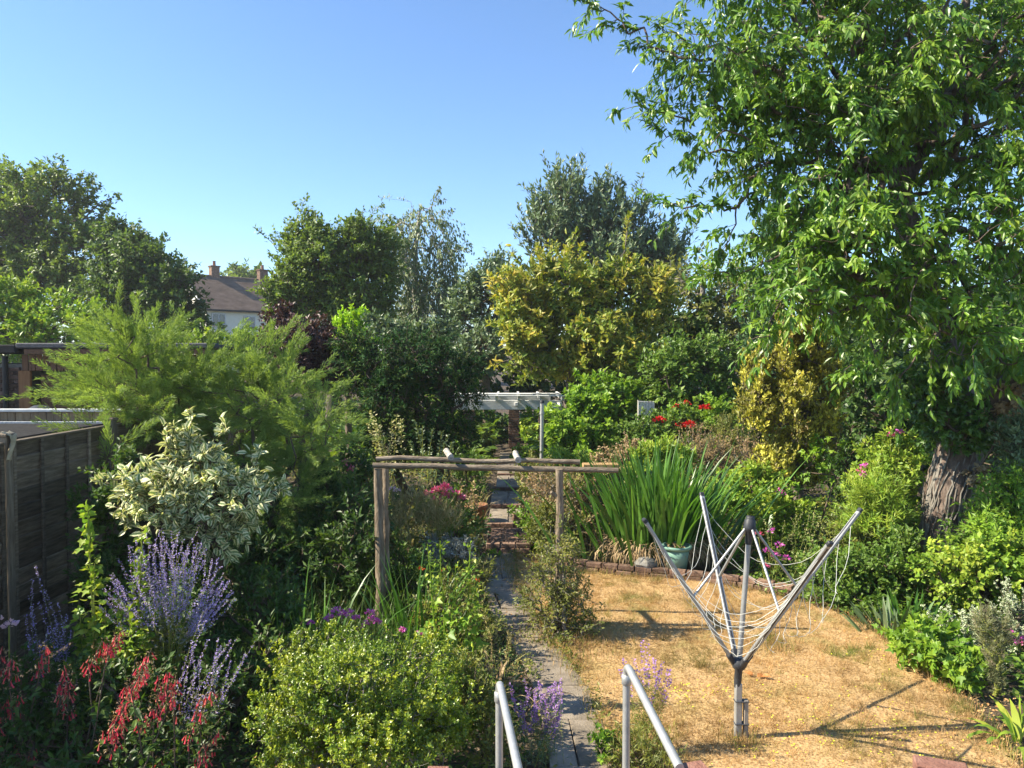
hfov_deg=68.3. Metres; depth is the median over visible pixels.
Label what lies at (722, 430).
shrub
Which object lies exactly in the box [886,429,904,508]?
sweet pea
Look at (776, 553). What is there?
sweet pea
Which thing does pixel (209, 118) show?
sky
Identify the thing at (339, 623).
wild grass
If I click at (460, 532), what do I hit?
shrub
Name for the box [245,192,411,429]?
tree
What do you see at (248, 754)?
undergrowth
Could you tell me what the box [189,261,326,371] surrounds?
house
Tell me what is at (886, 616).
iris
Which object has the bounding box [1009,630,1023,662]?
sweet pea
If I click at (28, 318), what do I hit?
shrub
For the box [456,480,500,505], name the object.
grass clump
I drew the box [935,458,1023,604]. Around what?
shrub
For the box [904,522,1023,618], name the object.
shrub
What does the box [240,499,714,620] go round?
wild grass
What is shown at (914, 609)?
iris
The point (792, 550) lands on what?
catmint
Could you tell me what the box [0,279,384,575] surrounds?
tamarisk
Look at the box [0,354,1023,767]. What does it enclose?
ground
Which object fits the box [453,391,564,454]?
arbour
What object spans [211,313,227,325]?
window
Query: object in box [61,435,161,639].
shrub
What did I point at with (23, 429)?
shed
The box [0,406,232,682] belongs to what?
fence
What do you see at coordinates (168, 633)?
russian sage
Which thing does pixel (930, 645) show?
shrub
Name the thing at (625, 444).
ground cover
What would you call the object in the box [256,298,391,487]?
smoke bush
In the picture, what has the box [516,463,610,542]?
shrub
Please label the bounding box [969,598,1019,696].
mugwort
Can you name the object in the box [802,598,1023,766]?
fallen leaves
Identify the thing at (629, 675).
handrail
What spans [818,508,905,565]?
shrub
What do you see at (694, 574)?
brick edging
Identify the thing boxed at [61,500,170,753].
hollyhock
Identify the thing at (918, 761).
brick pier
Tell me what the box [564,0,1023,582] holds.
cherry tree
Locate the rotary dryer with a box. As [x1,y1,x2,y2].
[642,492,862,737]
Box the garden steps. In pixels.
[486,453,532,552]
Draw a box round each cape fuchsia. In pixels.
[0,646,46,767]
[9,621,128,767]
[95,640,228,767]
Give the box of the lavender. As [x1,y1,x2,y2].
[506,678,568,767]
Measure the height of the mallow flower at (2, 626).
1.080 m
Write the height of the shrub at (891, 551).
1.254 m
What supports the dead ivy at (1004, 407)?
hanging from the cherry tree at (896, 102)
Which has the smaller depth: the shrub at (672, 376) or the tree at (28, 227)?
the shrub at (672, 376)
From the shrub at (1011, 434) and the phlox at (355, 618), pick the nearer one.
the phlox at (355, 618)
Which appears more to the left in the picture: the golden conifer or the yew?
the yew
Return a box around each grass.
[115,542,482,716]
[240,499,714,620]
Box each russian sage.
[23,564,70,749]
[99,526,235,751]
[160,611,254,766]
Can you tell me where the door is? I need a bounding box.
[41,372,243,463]
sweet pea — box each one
[755,527,790,581]
[856,462,867,492]
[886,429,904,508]
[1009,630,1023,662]
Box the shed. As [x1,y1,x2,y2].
[0,421,102,438]
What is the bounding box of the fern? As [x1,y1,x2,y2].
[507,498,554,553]
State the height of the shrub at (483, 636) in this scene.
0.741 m
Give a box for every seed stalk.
[366,410,413,539]
[407,419,454,535]
[457,480,489,547]
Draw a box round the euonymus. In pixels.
[920,576,1023,679]
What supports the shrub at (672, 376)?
on the ground at (506, 448)
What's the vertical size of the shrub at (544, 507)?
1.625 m
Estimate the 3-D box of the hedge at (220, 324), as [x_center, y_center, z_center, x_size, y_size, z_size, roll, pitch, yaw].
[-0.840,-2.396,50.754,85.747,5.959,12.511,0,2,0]
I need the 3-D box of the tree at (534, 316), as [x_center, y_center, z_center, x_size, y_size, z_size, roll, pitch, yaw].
[2.099,-1.503,21.482,6.006,7.064,3.816,0,2,0]
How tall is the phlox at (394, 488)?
1.602 m
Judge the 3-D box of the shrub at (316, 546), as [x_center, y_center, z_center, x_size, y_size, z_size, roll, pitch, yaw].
[-2.804,1.993,9.193,2.978,1.907,1.888,0,2,0]
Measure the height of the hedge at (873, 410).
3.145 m
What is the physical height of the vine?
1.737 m
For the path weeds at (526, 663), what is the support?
on the path
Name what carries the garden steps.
on the ground at (506, 448)
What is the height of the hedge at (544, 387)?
3.827 m
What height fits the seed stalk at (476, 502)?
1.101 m
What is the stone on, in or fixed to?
on the brick edging
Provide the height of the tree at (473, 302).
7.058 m
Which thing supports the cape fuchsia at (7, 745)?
on the ground at (506, 448)
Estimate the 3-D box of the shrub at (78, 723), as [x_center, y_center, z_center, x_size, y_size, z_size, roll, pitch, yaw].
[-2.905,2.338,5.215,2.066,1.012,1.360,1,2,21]
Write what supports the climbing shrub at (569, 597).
on the ground at (506, 448)
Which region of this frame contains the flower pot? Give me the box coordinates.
[465,502,487,524]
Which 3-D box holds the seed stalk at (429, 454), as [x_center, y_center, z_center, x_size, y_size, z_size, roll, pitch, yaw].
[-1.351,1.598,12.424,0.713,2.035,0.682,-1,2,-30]
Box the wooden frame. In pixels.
[582,463,618,551]
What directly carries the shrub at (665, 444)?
on the ground at (506, 448)
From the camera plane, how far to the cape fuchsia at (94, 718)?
5.09 m
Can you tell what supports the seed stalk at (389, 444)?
on the ground at (506, 448)
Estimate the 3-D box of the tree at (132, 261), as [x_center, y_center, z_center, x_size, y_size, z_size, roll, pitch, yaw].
[-17.390,-3.414,35.236,5.218,9.578,7.896,-2,3,-43]
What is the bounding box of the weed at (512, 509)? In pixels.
[507,503,515,514]
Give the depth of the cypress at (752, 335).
20.61 m
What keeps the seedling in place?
on the path
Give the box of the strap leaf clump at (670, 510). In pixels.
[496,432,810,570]
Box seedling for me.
[587,721,619,765]
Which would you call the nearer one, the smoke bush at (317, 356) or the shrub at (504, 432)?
the smoke bush at (317, 356)
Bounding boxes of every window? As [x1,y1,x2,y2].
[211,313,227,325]
[243,316,255,327]
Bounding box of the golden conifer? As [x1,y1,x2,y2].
[730,301,856,534]
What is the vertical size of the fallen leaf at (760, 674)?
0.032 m
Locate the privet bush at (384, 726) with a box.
[241,613,485,767]
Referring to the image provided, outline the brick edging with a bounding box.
[565,556,793,595]
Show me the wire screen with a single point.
(650, 405)
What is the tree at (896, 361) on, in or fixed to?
on the ground at (506, 448)
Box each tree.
[0,153,141,361]
[67,212,215,342]
[220,256,269,278]
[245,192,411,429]
[365,186,474,376]
[439,244,528,423]
[481,210,686,407]
[508,147,704,326]
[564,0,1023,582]
[638,240,765,387]
[757,220,1023,421]
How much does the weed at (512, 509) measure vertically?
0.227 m
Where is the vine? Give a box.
[509,405,539,458]
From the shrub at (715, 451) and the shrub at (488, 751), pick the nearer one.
the shrub at (488, 751)
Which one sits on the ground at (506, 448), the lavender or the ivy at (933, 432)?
the lavender
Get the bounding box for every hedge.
[0,318,987,386]
[105,325,308,373]
[385,334,684,420]
[736,351,1023,510]
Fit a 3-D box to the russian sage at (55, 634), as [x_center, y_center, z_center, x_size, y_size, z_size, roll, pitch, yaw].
[-3.587,2.084,5.876,0.370,1.439,0.279,1,2,36]
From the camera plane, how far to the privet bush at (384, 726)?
4.98 m
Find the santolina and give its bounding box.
[419,531,480,576]
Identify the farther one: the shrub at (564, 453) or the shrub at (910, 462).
the shrub at (564, 453)
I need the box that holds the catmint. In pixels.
[740,507,828,585]
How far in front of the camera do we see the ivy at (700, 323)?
23.36 m
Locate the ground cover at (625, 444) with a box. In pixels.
[589,431,645,478]
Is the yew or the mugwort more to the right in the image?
the mugwort
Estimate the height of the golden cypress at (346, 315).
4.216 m
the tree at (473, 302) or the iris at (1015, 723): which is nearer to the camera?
the iris at (1015, 723)
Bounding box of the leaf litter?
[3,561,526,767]
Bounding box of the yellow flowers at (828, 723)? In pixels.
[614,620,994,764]
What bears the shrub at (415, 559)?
on the ground at (506, 448)
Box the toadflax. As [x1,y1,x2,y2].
[618,640,671,759]
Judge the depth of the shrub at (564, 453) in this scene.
15.42 m
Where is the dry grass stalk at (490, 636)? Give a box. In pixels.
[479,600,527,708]
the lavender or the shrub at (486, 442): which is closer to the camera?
the lavender
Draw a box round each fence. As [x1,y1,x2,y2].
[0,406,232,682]
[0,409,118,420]
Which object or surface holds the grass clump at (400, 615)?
on the ground at (506, 448)
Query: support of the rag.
hanging from the fence at (38, 475)
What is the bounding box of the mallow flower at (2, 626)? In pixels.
[0,615,19,715]
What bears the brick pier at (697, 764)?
on the ground at (506, 448)
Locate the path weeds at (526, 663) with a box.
[475,548,641,767]
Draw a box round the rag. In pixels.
[0,431,16,459]
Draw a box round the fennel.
[828,454,924,551]
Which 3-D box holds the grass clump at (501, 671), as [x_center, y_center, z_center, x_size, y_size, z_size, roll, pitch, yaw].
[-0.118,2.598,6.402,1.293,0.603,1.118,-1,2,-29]
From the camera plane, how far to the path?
6.94 m
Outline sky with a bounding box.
[0,0,1023,352]
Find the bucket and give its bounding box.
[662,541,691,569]
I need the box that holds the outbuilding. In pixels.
[0,343,259,463]
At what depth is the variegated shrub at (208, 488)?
6.49 m
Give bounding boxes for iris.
[838,594,921,634]
[872,580,949,630]
[948,694,1023,762]
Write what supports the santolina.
on the ground at (506, 448)
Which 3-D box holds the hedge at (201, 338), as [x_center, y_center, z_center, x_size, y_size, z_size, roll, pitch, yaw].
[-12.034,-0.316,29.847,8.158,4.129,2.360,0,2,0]
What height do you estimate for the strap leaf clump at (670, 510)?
1.961 m
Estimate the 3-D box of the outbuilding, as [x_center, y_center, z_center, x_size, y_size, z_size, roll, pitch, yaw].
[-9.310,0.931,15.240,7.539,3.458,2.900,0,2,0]
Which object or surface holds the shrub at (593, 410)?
on the ground at (506, 448)
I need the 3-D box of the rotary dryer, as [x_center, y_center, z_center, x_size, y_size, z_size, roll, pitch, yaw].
[1.901,1.916,5.914,1.354,1.831,1.354,1,2,33]
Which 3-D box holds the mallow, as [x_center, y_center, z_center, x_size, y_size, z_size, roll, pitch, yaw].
[-0.435,2.056,6.378,0.765,1.497,0.582,0,2,0]
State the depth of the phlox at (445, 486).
11.24 m
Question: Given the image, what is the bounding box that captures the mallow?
[417,539,501,718]
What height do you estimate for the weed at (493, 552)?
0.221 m
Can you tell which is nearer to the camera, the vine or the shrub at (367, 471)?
the shrub at (367, 471)
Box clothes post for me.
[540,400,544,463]
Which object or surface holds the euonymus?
on the ground at (506, 448)
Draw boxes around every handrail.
[494,681,522,767]
[621,664,683,767]
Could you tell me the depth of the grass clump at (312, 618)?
7.24 m
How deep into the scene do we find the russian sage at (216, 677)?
5.35 m
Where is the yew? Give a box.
[323,316,493,500]
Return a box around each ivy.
[651,285,726,353]
[888,336,1006,554]
[960,382,1023,504]
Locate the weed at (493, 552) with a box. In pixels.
[477,548,501,556]
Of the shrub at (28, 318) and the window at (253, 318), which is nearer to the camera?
the shrub at (28, 318)
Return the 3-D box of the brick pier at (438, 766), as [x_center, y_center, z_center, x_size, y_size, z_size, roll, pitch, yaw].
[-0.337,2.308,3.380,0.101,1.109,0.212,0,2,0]
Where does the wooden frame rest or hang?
on the ground at (506, 448)
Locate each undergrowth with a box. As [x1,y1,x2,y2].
[0,520,529,767]
[244,400,1000,474]
[249,452,915,555]
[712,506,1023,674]
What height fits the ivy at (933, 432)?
3.377 m
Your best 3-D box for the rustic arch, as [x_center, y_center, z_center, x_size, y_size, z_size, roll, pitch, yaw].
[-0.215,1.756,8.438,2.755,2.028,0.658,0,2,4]
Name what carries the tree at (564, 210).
on the ground at (506, 448)
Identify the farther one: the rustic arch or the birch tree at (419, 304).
the birch tree at (419, 304)
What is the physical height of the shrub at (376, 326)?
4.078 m
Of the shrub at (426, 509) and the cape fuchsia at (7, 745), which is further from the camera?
the shrub at (426, 509)
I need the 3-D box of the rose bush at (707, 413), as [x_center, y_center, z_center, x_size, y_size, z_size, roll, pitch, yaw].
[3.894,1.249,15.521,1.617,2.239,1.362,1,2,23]
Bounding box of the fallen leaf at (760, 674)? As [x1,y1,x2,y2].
[745,671,770,676]
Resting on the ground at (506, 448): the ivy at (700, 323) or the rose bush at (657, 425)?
the rose bush at (657, 425)
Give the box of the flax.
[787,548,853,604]
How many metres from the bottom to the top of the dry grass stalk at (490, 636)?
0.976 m
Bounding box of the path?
[480,553,618,767]
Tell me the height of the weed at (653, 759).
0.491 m
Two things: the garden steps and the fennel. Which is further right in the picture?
the fennel
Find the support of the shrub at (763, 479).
on the ground at (506, 448)
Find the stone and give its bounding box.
[634,556,657,568]
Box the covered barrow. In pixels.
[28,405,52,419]
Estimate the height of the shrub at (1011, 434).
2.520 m
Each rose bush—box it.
[610,403,703,449]
[665,391,740,478]
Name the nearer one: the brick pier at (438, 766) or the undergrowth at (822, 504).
the brick pier at (438, 766)
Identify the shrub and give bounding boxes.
[0,266,113,362]
[0,629,249,767]
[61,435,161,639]
[89,406,292,697]
[113,540,320,740]
[146,467,399,620]
[292,439,416,560]
[313,537,446,613]
[360,307,464,370]
[364,474,477,555]
[407,553,508,656]
[413,440,499,555]
[440,643,524,767]
[468,427,498,456]
[475,410,538,443]
[509,448,606,558]
[512,441,603,493]
[512,509,605,648]
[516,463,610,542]
[535,367,654,474]
[623,430,700,473]
[631,324,757,474]
[670,420,761,520]
[699,408,759,485]
[704,458,816,550]
[788,517,936,618]
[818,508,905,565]
[838,426,932,560]
[871,607,990,698]
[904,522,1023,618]
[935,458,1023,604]
[981,398,1023,497]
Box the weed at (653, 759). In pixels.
[597,716,686,767]
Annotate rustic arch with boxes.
[372,448,617,632]
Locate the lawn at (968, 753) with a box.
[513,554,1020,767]
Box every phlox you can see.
[307,605,422,703]
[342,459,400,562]
[422,482,465,540]
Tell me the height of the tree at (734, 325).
6.522 m
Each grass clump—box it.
[220,556,422,684]
[346,550,484,646]
[446,646,582,728]
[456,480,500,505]
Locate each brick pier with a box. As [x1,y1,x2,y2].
[428,766,448,767]
[683,760,707,767]
[912,755,967,767]
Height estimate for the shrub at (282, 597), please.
1.443 m
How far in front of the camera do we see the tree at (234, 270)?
93.36 m
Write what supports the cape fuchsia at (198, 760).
on the ground at (506, 448)
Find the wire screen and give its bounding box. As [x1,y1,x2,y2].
[637,400,654,419]
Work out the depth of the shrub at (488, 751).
5.37 m
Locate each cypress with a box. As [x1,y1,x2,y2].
[329,303,381,460]
[735,196,794,435]

